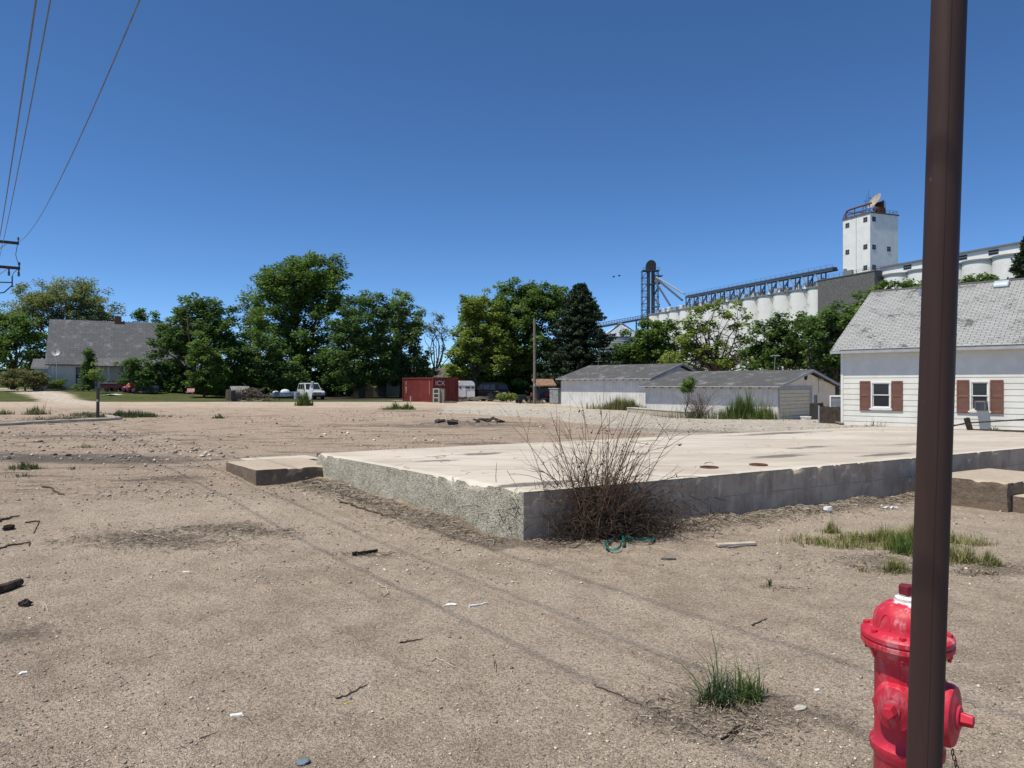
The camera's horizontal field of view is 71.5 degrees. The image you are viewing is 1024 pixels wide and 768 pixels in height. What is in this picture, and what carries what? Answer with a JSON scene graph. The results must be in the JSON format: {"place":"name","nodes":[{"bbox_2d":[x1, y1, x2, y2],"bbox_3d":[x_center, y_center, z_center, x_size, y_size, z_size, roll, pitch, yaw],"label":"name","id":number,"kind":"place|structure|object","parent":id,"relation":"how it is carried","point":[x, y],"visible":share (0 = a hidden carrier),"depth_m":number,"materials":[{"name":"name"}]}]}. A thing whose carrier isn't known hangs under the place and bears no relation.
{"place":"outdoors","nodes":[
{"label":"outdoors","id":0,"kind":"place"},
{"bbox_2d":[0,385,1023,767],"bbox_3d":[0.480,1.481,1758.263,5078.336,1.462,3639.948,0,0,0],"label":"ground","id":1,"kind":"structure","parent":0,"point":[556,601],"depth_m":5.23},
{"bbox_2d":[0,237,19,293],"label":"utility pole","id":2,"kind":"object","parent":1,"relation":"on","point":[10,267],"visible":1,"depth_m":31.34,"materials":[{"name":"brown wood"}]},
{"bbox_2d":[0,0,36,234],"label":"overhead wire","id":3,"kind":"object","parent":2,"relation":"attached to","point":[33,18],"visible":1,"depth_m":8.43,"materials":[{"name":"metal"}]},
{"bbox_2d":[0,0,50,253],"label":"overhead wire","id":4,"kind":"object","parent":2,"relation":"attached to","point":[30,105],"visible":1,"depth_m":10.68,"materials":[{"name":"metal"}]},
{"bbox_2d":[19,0,139,241],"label":"overhead wire","id":5,"kind":"object","parent":2,"relation":"attached to","point":[95,101],"visible":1,"depth_m":10.46,"materials":[{"name":"metal"}]},
{"bbox_2d":[0,578,23,592],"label":"broken log","id":6,"kind":"object","parent":1,"relation":"on","point":[8,586],"visible":1,"depth_m":5.80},
{"bbox_2d":[3,459,44,470],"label":"grass tuft","id":7,"kind":"object","parent":1,"relation":"on","point":[24,466],"visible":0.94,"depth_m":12.48,"materials":[{"name":"plant"}]},
{"bbox_2d":[0,309,47,389],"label":"hackberry tree","id":8,"kind":"object","parent":1,"relation":"on","point":[14,337],"visible":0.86,"depth_m":95.16,"materials":[{"name":"green plant"}]},
{"bbox_2d":[0,368,50,390],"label":"lilac shrub","id":9,"kind":"object","parent":1,"relation":"on","point":[34,380],"visible":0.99,"depth_m":82.37,"materials":[{"name":"green plant"}]},
{"bbox_2d":[21,406,51,414],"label":"tall weed","id":10,"kind":"object","parent":1,"relation":"on","point":[36,411],"visible":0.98,"depth_m":39.09,"materials":[{"name":"green plant"}]},
{"bbox_2d":[47,377,67,390],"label":"rose shrub","id":11,"kind":"object","parent":1,"relation":"on","point":[55,384],"visible":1,"depth_m":83.07,"materials":[{"name":"green plant"}]},
{"bbox_2d":[0,411,121,425],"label":"concrete kerb","id":12,"kind":"structure","parent":1,"relation":"on","point":[113,417],"depth_m":29.35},
{"bbox_2d":[11,414,111,419],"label":"dry weeds","id":13,"kind":"object","parent":1,"relation":"on","point":[53,418],"visible":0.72,"depth_m":32.39,"materials":[{"name":"plant"}]},
{"bbox_2d":[0,276,127,350],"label":"elm tree","id":14,"kind":"object","parent":1,"relation":"on","point":[80,296],"visible":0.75,"depth_m":106.52,"materials":[{"name":"green plant"}]},
{"bbox_2d":[71,383,95,390],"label":"shrub","id":15,"kind":"object","parent":1,"relation":"on","point":[82,387],"visible":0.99,"depth_m":82.50,"materials":[{"name":"green plant"}]},
{"bbox_2d":[77,346,97,390],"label":"tree","id":16,"kind":"object","parent":1,"relation":"on","point":[89,357],"visible":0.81,"depth_m":82.61,"materials":[{"name":"green plant"}]},
{"bbox_2d":[86,362,108,387],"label":"young tree","id":17,"kind":"object","parent":1,"relation":"on","point":[93,373],"visible":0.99,"depth_m":78.85,"materials":[{"name":"green plant"}]},
{"bbox_2d":[96,388,99,417],"bbox_3d":[-19.835,0.918,34.060,0.115,1.472,0.106,0,0,0],"label":"steel post","id":18,"kind":"object","parent":1,"relation":"on","point":[97,401],"visible":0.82,"depth_m":34.01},
{"bbox_2d":[31,316,189,389],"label":"grey roofed house","id":19,"kind":"structure","parent":1,"relation":"on","point":[109,343],"depth_m":88.44,"materials":[{"name":"paint"}]},
{"bbox_2d":[100,383,126,391],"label":"red utility trailer","id":20,"kind":"object","parent":1,"relation":"on","point":[111,386],"visible":0.88,"depth_m":81.39,"materials":[{"name":"paint"}]},
{"bbox_2d":[74,409,179,417],"bbox_3d":[-19.463,1.417,35.796,5.632,0.564,3.571,0,0,23],"label":"grass patch","id":21,"kind":"object","parent":1,"relation":"on","point":[131,414],"visible":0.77,"depth_m":35.43,"materials":[{"name":"plant"}]},
{"bbox_2d":[121,383,140,391],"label":"toy heap","id":22,"kind":"object","parent":1,"relation":"on","point":[128,387],"visible":0.79,"depth_m":80.64,"materials":[{"name":"red plastic"}]},
{"bbox_2d":[113,357,158,392],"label":"wild plum","id":23,"kind":"object","parent":1,"relation":"on","point":[134,369],"visible":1,"depth_m":79.39,"materials":[{"name":"green plant"}]},
{"bbox_2d":[124,308,148,321],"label":"backyard tree","id":24,"kind":"object","parent":1,"relation":"on","point":[139,315],"visible":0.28,"depth_m":124.57,"materials":[{"name":"green plant"}]},
{"bbox_2d":[144,310,161,322],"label":"backyard tree","id":25,"kind":"object","parent":1,"relation":"on","point":[155,315],"visible":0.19,"depth_m":121.45,"materials":[{"name":"green plant"}]},
{"bbox_2d":[143,292,257,392],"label":"mulberry tree","id":26,"kind":"object","parent":1,"relation":"on","point":[208,321],"visible":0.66,"depth_m":82.56,"materials":[{"name":"green plant"}]},
{"bbox_2d":[181,331,232,396],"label":"juniper tree","id":27,"kind":"object","parent":1,"relation":"on","point":[209,378],"visible":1,"depth_m":77.30,"materials":[{"name":"green plant"}]},
{"bbox_2d":[225,390,235,401],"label":"tree stump","id":28,"kind":"object","parent":1,"relation":"on","point":[230,396],"visible":0.88,"depth_m":69.09,"materials":[{"name":"brown plant"}]},
{"bbox_2d":[229,386,249,399],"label":"culvert pipe","id":29,"kind":"object","parent":1,"relation":"on","point":[236,389],"visible":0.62,"depth_m":70.94,"materials":[{"name":"grey metal"}]},
{"bbox_2d":[221,383,276,400],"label":"brush pile","id":30,"kind":"object","parent":1,"relation":"on","point":[252,393],"visible":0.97,"depth_m":70.77,"materials":[{"name":"brown wood"}]},
{"bbox_2d":[239,284,266,352],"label":"grey elm","id":31,"kind":"object","parent":1,"relation":"on","point":[246,306],"visible":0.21,"depth_m":121.70,"materials":[{"name":"green plant"}]},
{"bbox_2d":[221,327,313,397],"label":"dark elm","id":32,"kind":"object","parent":1,"relation":"on","point":[260,372],"visible":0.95,"depth_m":83.07,"materials":[{"name":"green plant"}]},
{"bbox_2d":[226,458,322,485],"bbox_3d":[-3.890,1.565,11.929,1.267,0.470,1.702,0,0,-39],"label":"concrete landing","id":33,"kind":"object","parent":1,"relation":"on","point":[269,472],"visible":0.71,"depth_m":11.42,"materials":[{"name":"concrete"}]},
{"bbox_2d":[240,455,316,460],"bbox_3d":[-4.247,1.555,13.042,1.317,0.390,0.704,0,0,-30],"label":"concrete apron","id":34,"kind":"object","parent":1,"relation":"on","point":[284,457],"visible":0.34,"depth_m":13.17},
{"bbox_2d":[270,389,297,398],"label":"covered boat","id":35,"kind":"object","parent":1,"relation":"on","point":[284,393],"visible":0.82,"depth_m":79.60,"materials":[{"name":"white fabric"}]},
{"bbox_2d":[234,250,363,386],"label":"locust tree","id":36,"kind":"object","parent":1,"relation":"on","point":[277,288],"visible":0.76,"depth_m":94.75,"materials":[{"name":"green plant"}]},
{"bbox_2d":[294,389,313,405],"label":"tall weed","id":37,"kind":"object","parent":1,"relation":"on","point":[304,400],"visible":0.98,"depth_m":55.37,"materials":[{"name":"green plant"}]},
{"bbox_2d":[297,382,324,398],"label":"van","id":38,"kind":"object","parent":1,"relation":"on","point":[317,390],"visible":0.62,"depth_m":78.35,"materials":[{"name":"white metal"}]},
{"bbox_2d":[319,376,374,396],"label":"undergrowth shrub","id":39,"kind":"object","parent":1,"relation":"on","point":[334,390],"visible":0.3,"depth_m":93.83,"materials":[{"name":"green plant"}]},
{"bbox_2d":[309,289,400,397],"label":"ash tree","id":40,"kind":"object","parent":1,"relation":"on","point":[339,361],"visible":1,"depth_m":84.72,"materials":[{"name":"green plant"}]},
{"bbox_2d":[353,383,385,396],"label":"board fence","id":41,"kind":"object","parent":1,"relation":"on","point":[371,392],"visible":0.47,"depth_m":91.88,"materials":[{"name":"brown wood"}]},
{"bbox_2d":[378,401,414,409],"bbox_3d":[-7.651,1.364,47.203,2.559,0.704,1.319,0,0,0],"label":"weed patch","id":42,"kind":"object","parent":1,"relation":"on","point":[396,407],"visible":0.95,"depth_m":47.09,"materials":[{"name":"green plant"}]},
{"bbox_2d":[370,288,440,396],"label":"cottonwood tree","id":43,"kind":"object","parent":1,"relation":"on","point":[413,362],"visible":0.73,"depth_m":90.88,"materials":[{"name":"green plant"}]},
{"bbox_2d":[368,368,465,395],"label":"tan house","id":44,"kind":"structure","parent":1,"relation":"on","point":[392,391],"depth_m":100.13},
{"bbox_2d":[0,358,840,386],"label":"woodland","id":45,"kind":"object","parent":1,"relation":"on","point":[443,365],"depth_m":189.00,"materials":[{"name":"green plant"}]},
{"bbox_2d":[402,377,458,401],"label":"shipping container","id":46,"kind":"object","parent":1,"relation":"on","point":[418,389],"visible":0.92,"depth_m":67.44,"materials":[{"name":"metal"}]},
{"bbox_2d":[422,311,454,367],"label":"leaning elm","id":47,"kind":"object","parent":1,"relation":"on","point":[435,329],"visible":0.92,"depth_m":111.64,"materials":[{"name":"grey plant"}]},
{"bbox_2d":[433,388,444,402],"bbox_3d":[-6.559,1.050,64.118,1.000,1.300,0.550,0,0,18],"label":"old cabinet","id":48,"kind":"object","parent":1,"relation":"on","point":[438,395],"visible":1,"depth_m":63.99,"materials":[{"name":"white metal"}]},
{"bbox_2d":[416,419,492,425],"bbox_3d":[-2.349,1.486,27.473,3.800,0.312,1.800,0,0,0],"label":"asphalt heap","id":49,"kind":"object","parent":1,"relation":"on","point":[444,422],"visible":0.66,"depth_m":26.97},
{"bbox_2d":[459,381,474,399],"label":"horse trailer","id":50,"kind":"object","parent":1,"relation":"on","point":[466,389],"visible":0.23,"depth_m":69.81,"materials":[{"name":"white metal"}]},
{"bbox_2d":[442,288,530,388],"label":"maple tree","id":51,"kind":"object","parent":1,"relation":"on","point":[468,343],"visible":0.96,"depth_m":84.78,"materials":[{"name":"green plant"}]},
{"bbox_2d":[469,382,509,401],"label":"parked car","id":52,"kind":"object","parent":1,"relation":"on","point":[490,390],"visible":0.55,"depth_m":69.36,"materials":[{"name":"black paint"}]},
{"bbox_2d":[473,417,507,422],"bbox_3d":[-0.918,1.521,29.997,2.000,0.319,1.138,0,0,0],"label":"asphalt heap","id":53,"kind":"object","parent":1,"relation":"on","point":[479,420],"visible":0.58,"depth_m":29.73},
{"bbox_2d":[495,392,515,401],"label":"garden shrub","id":54,"kind":"object","parent":1,"relation":"on","point":[506,396],"visible":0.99,"depth_m":65.91,"materials":[{"name":"green plant"}]},
{"bbox_2d":[0,409,1023,767],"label":"pebbles","id":55,"kind":"object","parent":1,"relation":"on","point":[432,627],"visible":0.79,"depth_m":4.68,"materials":[{"name":"gravel"}]},
{"bbox_2d":[0,420,1023,759],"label":"dry litter","id":56,"kind":"object","parent":1,"relation":"on","point":[574,540],"visible":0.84,"depth_m":7.79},
{"bbox_2d":[469,277,568,395],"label":"maple tree","id":57,"kind":"object","parent":1,"relation":"on","point":[533,301],"visible":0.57,"depth_m":87.30,"materials":[{"name":"green plant"}]},
{"bbox_2d":[515,391,532,403],"bbox_3d":[1.163,1.137,62.514,1.580,1.126,1.020,0,0,-20],"label":"garden tractor","id":58,"kind":"object","parent":1,"relation":"on","point":[519,398],"visible":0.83,"depth_m":62.20,"materials":[{"name":"black metal"}]},
{"bbox_2d":[533,319,535,403],"bbox_3d":[1.927,-1.800,60.983,0.260,7.601,0.285,0,0,0],"label":"wooden pole","id":59,"kind":"object","parent":1,"relation":"on","point":[534,361],"visible":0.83,"depth_m":60.92,"materials":[{"name":"brown wood"}]},
{"bbox_2d":[532,379,556,402],"bbox_3d":[2.868,0.620,63.922,1.950,2.160,1.550,0,0,-10],"label":"canopy cart","id":60,"kind":"object","parent":1,"relation":"on","point":[542,393],"visible":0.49,"depth_m":63.92,"materials":[{"name":"orange metal"}]},
{"bbox_2d":[549,388,560,403],"bbox_3d":[3.718,1.055,60.036,0.680,1.390,1.100,0,0,-45],"label":"metal panel","id":61,"kind":"object","parent":1,"relation":"on","point":[555,394],"visible":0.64,"depth_m":59.68,"materials":[{"name":"grey metal"}]},
{"bbox_2d":[529,282,620,399],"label":"spruce tree","id":62,"kind":"object","parent":1,"relation":"on","point":[581,314],"visible":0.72,"depth_m":76.73,"materials":[{"name":"green plant"}]},
{"bbox_2d":[452,387,740,547],"bbox_3d":[0.909,0.832,7.678,3.101,1.700,1.708,0,0,0],"label":"dead shrub","id":63,"kind":"object","parent":1,"relation":"on","point":[594,526],"visible":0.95,"depth_m":7.72,"materials":[{"name":"plant"}]},
{"bbox_2d":[586,392,644,410],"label":"reed grass","id":64,"kind":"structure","parent":1,"relation":"on","point":[620,403],"depth_m":48.20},
{"bbox_2d":[597,323,638,362],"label":"steel grain bin","id":65,"kind":"object","parent":1,"relation":"on","point":[617,328],"visible":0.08,"depth_m":293.22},
{"bbox_2d":[597,314,648,329],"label":"conveyor bridge","id":66,"kind":"structure","parent":1,"relation":"on","point":[624,321],"depth_m":322.07,"materials":[{"name":"grey metal"}]},
{"bbox_2d":[555,363,696,407],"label":"long shed","id":67,"kind":"structure","parent":1,"relation":"on","point":[589,383],"depth_m":55.23,"materials":[{"name":"grey"}]},
{"bbox_2d":[604,531,654,550],"bbox_3d":[1.281,1.644,7.599,0.468,0.066,1.164,0,0,19],"label":"plastic strap","id":68,"kind":"object","parent":1,"relation":"on","point":[623,539],"visible":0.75,"depth_m":7.52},
{"bbox_2d":[546,468,738,534],"bbox_3d":[1.376,1.386,8.191,2.441,0.915,1.115,0,0,0],"label":"bramble heap","id":69,"kind":"object","parent":1,"relation":"on","point":[653,513],"visible":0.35,"depth_m":8.10,"materials":[{"name":"plant"}]},
{"bbox_2d":[602,318,691,364],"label":"boxelder tree","id":70,"kind":"object","parent":1,"relation":"on","point":[656,337],"visible":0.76,"depth_m":86.85,"materials":[{"name":"green plant"}]},
{"bbox_2d":[626,407,693,417],"bbox_3d":[8.556,1.647,41.500,0.560,0.385,6.425,0,0,-21],"label":"concrete ledge","id":71,"kind":"object","parent":1,"relation":"on","point":[646,411],"visible":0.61,"depth_m":41.35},
{"bbox_2d":[641,260,684,345],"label":"bucket elevator tower","id":72,"kind":"structure","parent":1,"relation":"on","point":[651,266],"depth_m":336.37,"materials":[{"name":"grey metal"}]},
{"bbox_2d":[316,426,1023,539],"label":"foundation slab","id":73,"kind":"structure","parent":1,"relation":"on","point":[755,471],"depth_m":10.21,"materials":[{"name":"concrete"}]},
{"bbox_2d":[677,376,696,415],"bbox_3d":[9.379,0.846,37.958,0.965,2.608,1.111,0,0,40],"label":"round sapling","id":74,"kind":"object","parent":1,"relation":"on","point":[687,384],"visible":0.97,"depth_m":37.87,"materials":[{"name":"green plant"}]},
{"bbox_2d":[627,384,755,418],"bbox_3d":[9.336,0.799,36.935,6.799,2.069,2.314,0,0,0],"label":"dead shrub","id":75,"kind":"object","parent":1,"relation":"on","point":[698,411],"visible":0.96,"depth_m":36.94,"materials":[{"name":"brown plant"}]},
{"bbox_2d":[622,622,775,717],"bbox_3d":[1.069,1.530,3.886,0.665,0.373,0.856,0,0,-18],"label":"grass tuft","id":76,"kind":"object","parent":1,"relation":"on","point":[709,698],"visible":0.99,"depth_m":3.80,"materials":[{"name":"plant"}]},
{"bbox_2d":[656,297,753,370],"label":"open elm","id":77,"kind":"object","parent":1,"relation":"on","point":[702,356],"visible":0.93,"depth_m":73.66,"materials":[{"name":"plant"}]},
{"bbox_2d":[715,541,756,547],"bbox_3d":[2.343,1.674,7.402,0.437,0.036,0.116,0,0,-12],"label":"weathered plank","id":78,"kind":"object","parent":1,"relation":"on","point":[734,544],"visible":1,"depth_m":7.38,"materials":[{"name":"white wood"}]},
{"bbox_2d":[638,370,840,419],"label":"garage","id":79,"kind":"structure","parent":1,"relation":"on","point":[795,391],"depth_m":45.07,"materials":[{"name":"grey"}]},
{"bbox_2d":[780,389,809,419],"bbox_3d":[17.355,1.476,43.561,4.248,2.287,0.063,0,0,-45],"label":"garage door","id":80,"kind":"structure","parent":79,"relation":"in","point":[794,402],"depth_m":43.47,"materials":[{"name":"beige metal"}]},
{"bbox_2d":[720,723,761,740],"bbox_3d":[1.086,1.684,3.444,0.267,0.038,0.096,0,0,-34],"label":"forked twig","id":81,"kind":"object","parent":1,"relation":"on","point":[727,735],"visible":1,"depth_m":3.45,"materials":[{"name":"brown wood"}]},
{"bbox_2d":[695,651,787,710],"bbox_3d":[1.230,1.578,3.792,0.489,0.269,0.498,0,0,18],"label":"grass tuft","id":82,"kind":"object","parent":1,"relation":"on","point":[749,688],"visible":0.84,"depth_m":3.81,"materials":[{"name":"plant"}]},
{"bbox_2d":[712,381,787,419],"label":"reed grass","id":83,"kind":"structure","parent":1,"relation":"on","point":[740,407],"depth_m":37.29,"materials":[{"name":"plant"}]},
{"bbox_2d":[737,311,834,370],"bbox_3d":[25.171,-2.068,63.974,9.954,9.123,6.235,0,0,0],"label":"silver maple","id":84,"kind":"object","parent":1,"relation":"on","point":[790,351],"visible":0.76,"depth_m":63.35,"materials":[{"name":"green plant"}]},
{"bbox_2d":[809,395,823,419],"bbox_3d":[17.057,1.363,39.534,0.892,1.511,0.691,0,0,-45],"label":"old stove","id":85,"kind":"object","parent":1,"relation":"on","point":[813,410],"visible":0.56,"depth_m":39.34,"materials":[{"name":"metal"}]},
{"bbox_2d":[794,299,859,394],"bbox_3d":[23.869,-1.869,51.906,6.105,8.739,4.652,0,0,0],"label":"hedge tree","id":86,"kind":"object","parent":1,"relation":"on","point":[833,323],"visible":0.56,"depth_m":51.59,"materials":[{"name":"green plant"}]},
{"bbox_2d":[818,405,840,423],"bbox_3d":[13.677,1.505,30.373,1.150,1.150,0.080,0,0,44],"label":"board fence","id":87,"kind":"object","parent":1,"relation":"on","point":[829,415],"visible":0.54,"depth_m":30.42,"materials":[{"name":"brown wood"}]},
{"bbox_2d":[814,518,846,533],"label":"grass clump","id":88,"kind":"object","parent":1,"relation":"on","point":[830,526],"visible":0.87,"depth_m":8.12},
{"bbox_2d":[646,200,1021,388],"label":"grain elevator","id":89,"kind":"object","parent":1,"relation":"on","point":[870,248],"visible":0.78,"depth_m":225.09,"materials":[{"name":"concrete"}]},
{"bbox_2d":[850,278,921,308],"bbox_3d":[33.217,-3.384,62.174,6.482,11.710,5.411,0,0,-34],"label":"backyard tree","id":90,"kind":"object","parent":1,"relation":"on","point":[883,284],"visible":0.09,"depth_m":61.67,"materials":[{"name":"green plant"}]},
{"bbox_2d":[765,517,1019,552],"bbox_3d":[4.132,1.579,7.641,2.923,0.282,1.186,0,0,0],"label":"grass patch","id":91,"kind":"object","parent":1,"relation":"on","point":[878,538],"visible":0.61,"depth_m":7.58,"materials":[{"name":"plant"}]},
{"bbox_2d":[875,555,911,575],"bbox_3d":[3.501,1.624,6.443,0.589,0.191,0.430,0,0,0],"label":"grass clump","id":92,"kind":"object","parent":1,"relation":"on","point":[894,569],"visible":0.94,"depth_m":6.42,"materials":[{"name":"plant"}]},
{"bbox_2d":[852,527,975,557],"bbox_3d":[4.122,1.566,7.205,1.041,0.303,0.892,0,0,-26],"label":"grass patch","id":93,"kind":"object","parent":1,"relation":"on","point":[903,545],"visible":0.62,"depth_m":7.18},
{"bbox_2d":[860,583,974,767],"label":"fire hydrant","id":94,"kind":"object","parent":1,"relation":"on","point":[885,634],"visible":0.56,"depth_m":2.52,"materials":[{"name":"metal"}]},
{"bbox_2d":[830,278,1023,429],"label":"white house","id":95,"kind":"structure","parent":1,"relation":"on","point":[876,346],"depth_m":28.14,"materials":[{"name":"wood"}]},
{"bbox_2d":[830,395,840,406],"bbox_3d":[14.507,0.880,31.087,0.920,0.760,0.800,0,0,44],"label":"evaporative cooler","id":96,"kind":"object","parent":95,"relation":"attached to","point":[835,400],"visible":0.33,"depth_m":30.98,"materials":[{"name":"white plastic"}]},
{"bbox_2d":[869,382,891,409],"bbox_3d":[14.834,0.473,28.574,0.849,1.127,0.165,0,0,44],"label":"window","id":97,"kind":"structure","parent":95,"relation":"in","point":[880,391],"depth_m":28.58,"materials":[{"name":"white paint"}]},
{"bbox_2d":[968,381,990,412],"bbox_3d":[17.266,0.467,26.245,0.722,1.170,0.165,0,0,44],"label":"window","id":98,"kind":"structure","parent":95,"relation":"in","point":[979,390],"depth_m":26.25,"materials":[{"name":"white paint"}]},
{"bbox_2d":[975,401,987,409],"bbox_3d":[17.199,0.791,26.075,0.338,0.338,0.412,0,0,44],"label":"window air conditioner","id":99,"kind":"object","parent":95,"relation":"attached to","point":[981,405],"depth_m":25.94,"materials":[{"name":"grey metal"}]},
{"bbox_2d":[906,0,967,767],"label":"steel sign post","id":100,"kind":"object","parent":1,"relation":"on","point":[936,382],"visible":1,"depth_m":2.16,"materials":[{"name":"metal"}]},
{"bbox_2d":[949,540,991,566],"bbox_3d":[4.271,1.589,6.807,0.680,0.247,0.550,0,0,0],"label":"grass clump","id":101,"kind":"object","parent":1,"relation":"on","point":[968,557],"visible":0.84,"depth_m":6.75,"materials":[{"name":"plant"}]},
{"bbox_2d":[952,569,1005,578],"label":"straw tuft","id":102,"kind":"object","parent":1,"relation":"on","point":[991,572],"visible":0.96,"depth_m":6.35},
{"bbox_2d":[959,272,999,282],"bbox_3d":[41.976,-3.811,64.007,4.628,12.553,3.740,0,0,0],"label":"backyard tree","id":103,"kind":"object","parent":1,"relation":"on","point":[984,277],"visible":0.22,"depth_m":63.78,"materials":[{"name":"green plant"}]},
{"bbox_2d":[951,468,1023,513],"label":"concrete steps","id":104,"kind":"structure","parent":1,"relation":"on","point":[1002,490],"depth_m":9.85,"materials":[{"name":"concrete"}]},
{"bbox_2d":[954,417,1023,431],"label":"timber rail","id":105,"kind":"object","parent":1,"relation":"on","point":[968,422],"visible":0.78,"depth_m":25.49,"materials":[{"name":"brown wood"}]},
{"bbox_2d":[969,547,1019,568],"bbox_3d":[4.467,1.599,6.660,0.531,0.218,0.346,0,0,10],"label":"grass clump","id":106,"kind":"object","parent":1,"relation":"on","point":[988,560],"visible":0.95,"depth_m":6.64,"materials":[{"name":"plant"}]},
{"bbox_2d":[1006,236,1023,278],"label":"pine tree","id":107,"kind":"object","parent":1,"relation":"on","point":[1017,269],"visible":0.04,"depth_m":62.10,"materials":[{"name":"green plant"}]},
{"bbox_2d":[0,0,1023,371],"label":"sky","id":108,"kind":"structure","parent":0,"point":[446,149],"materials":[{"name":"blue"}]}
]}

